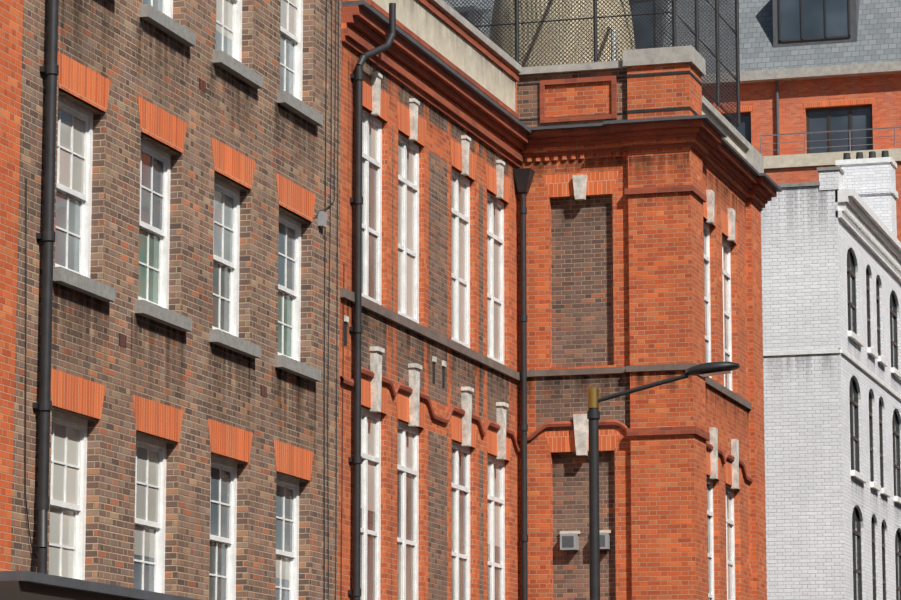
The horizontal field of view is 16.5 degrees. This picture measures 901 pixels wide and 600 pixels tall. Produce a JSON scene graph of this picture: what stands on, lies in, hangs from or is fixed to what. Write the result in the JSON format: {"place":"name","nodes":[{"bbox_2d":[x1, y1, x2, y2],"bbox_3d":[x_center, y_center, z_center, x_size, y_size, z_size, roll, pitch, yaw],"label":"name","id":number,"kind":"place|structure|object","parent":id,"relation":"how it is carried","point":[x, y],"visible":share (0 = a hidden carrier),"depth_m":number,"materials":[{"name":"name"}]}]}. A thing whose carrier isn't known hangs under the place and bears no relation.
{"place":"outdoors","nodes":[
{"label":"outdoors","id":0,"kind":"place"},
{"bbox_3d":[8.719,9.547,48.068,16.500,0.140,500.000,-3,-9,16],"label":"pavement","id":1,"kind":"structure","parent":0,"visible":0},
{"bbox_2d":[0,0,340,599],"bbox_3d":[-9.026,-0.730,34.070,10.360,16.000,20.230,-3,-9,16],"label":"building","id":2,"kind":"structure","parent":1,"relation":"on","point":[186,455],"depth_m":36.66,"materials":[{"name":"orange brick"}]},
{"bbox_2d":[29,0,58,573],"bbox_3d":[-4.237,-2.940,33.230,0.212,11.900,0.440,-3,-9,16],"label":"drain pipe","id":3,"kind":"object","parent":2,"relation":"attached to","point":[46,237],"visible":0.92,"depth_m":32.74,"materials":[{"name":"black metal"}]},
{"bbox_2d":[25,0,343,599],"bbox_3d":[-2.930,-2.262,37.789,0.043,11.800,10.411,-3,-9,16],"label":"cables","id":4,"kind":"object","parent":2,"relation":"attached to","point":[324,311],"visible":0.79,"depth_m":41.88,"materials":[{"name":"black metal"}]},
{"bbox_2d":[516,45,781,599],"bbox_3d":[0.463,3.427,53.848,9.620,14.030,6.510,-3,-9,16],"label":"building","id":5,"kind":"structure","parent":1,"relation":"on","point":[654,189],"depth_m":50.89,"materials":[{"name":"red brick"}]},
{"bbox_2d":[489,0,634,66],"bbox_3d":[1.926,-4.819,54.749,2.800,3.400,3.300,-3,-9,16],"label":"dome","id":6,"kind":"structure","parent":5,"relation":"on","point":[560,34],"depth_m":53.86,"materials":[{"name":"beige metal"}]},
{"bbox_2d":[445,0,740,127],"bbox_3d":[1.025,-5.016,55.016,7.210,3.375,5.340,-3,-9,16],"label":"mesh fence","id":7,"kind":"object","parent":5,"relation":"on","point":[653,16],"visible":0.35,"depth_m":52.22,"materials":[{"name":"black metal"}]},
{"bbox_2d":[587,361,739,599],"bbox_3d":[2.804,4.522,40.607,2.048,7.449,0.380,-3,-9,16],"label":"street lamp","id":8,"kind":"object","parent":1,"relation":"on","point":[702,370],"visible":1,"depth_m":41.03,"materials":[{"name":"black metal"}]},
{"bbox_2d":[761,150,900,599],"bbox_3d":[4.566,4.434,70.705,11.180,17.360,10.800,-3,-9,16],"label":"white building","id":9,"kind":"structure","parent":1,"relation":"on","point":[831,276],"depth_m":65.07,"materials":[{"name":"brick"}]},
{"label":"ground","id":10,"kind":"structure","parent":0,"visible":0},
{"bbox_2d":[338,0,531,599],"bbox_3d":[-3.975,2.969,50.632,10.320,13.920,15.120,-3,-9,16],"label":"building","id":11,"kind":"structure","parent":10,"relation":"on","point":[445,132],"depth_m":46.44,"materials":[{"name":"red brick"}]},
{"bbox_2d":[346,3,395,599],"bbox_3d":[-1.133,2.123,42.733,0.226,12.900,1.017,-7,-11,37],"label":"drain pipe","id":12,"kind":"object","parent":11,"relation":"attached to","point":[357,77],"visible":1,"depth_m":42.78,"materials":[{"name":"black metal"}]},
{"bbox_2d":[513,168,534,599],"bbox_3d":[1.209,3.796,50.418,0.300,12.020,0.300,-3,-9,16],"label":"drain pipe","id":13,"kind":"object","parent":11,"relation":"attached to","point":[523,178],"visible":1,"depth_m":50.84,"materials":[{"name":"black metal"}]},
{"bbox_2d":[444,0,900,241],"bbox_3d":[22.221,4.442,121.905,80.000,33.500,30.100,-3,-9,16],"label":"modern building","id":14,"kind":"structure","parent":10,"relation":"on","point":[820,83],"depth_m":113.66,"materials":[{"name":"brick"}]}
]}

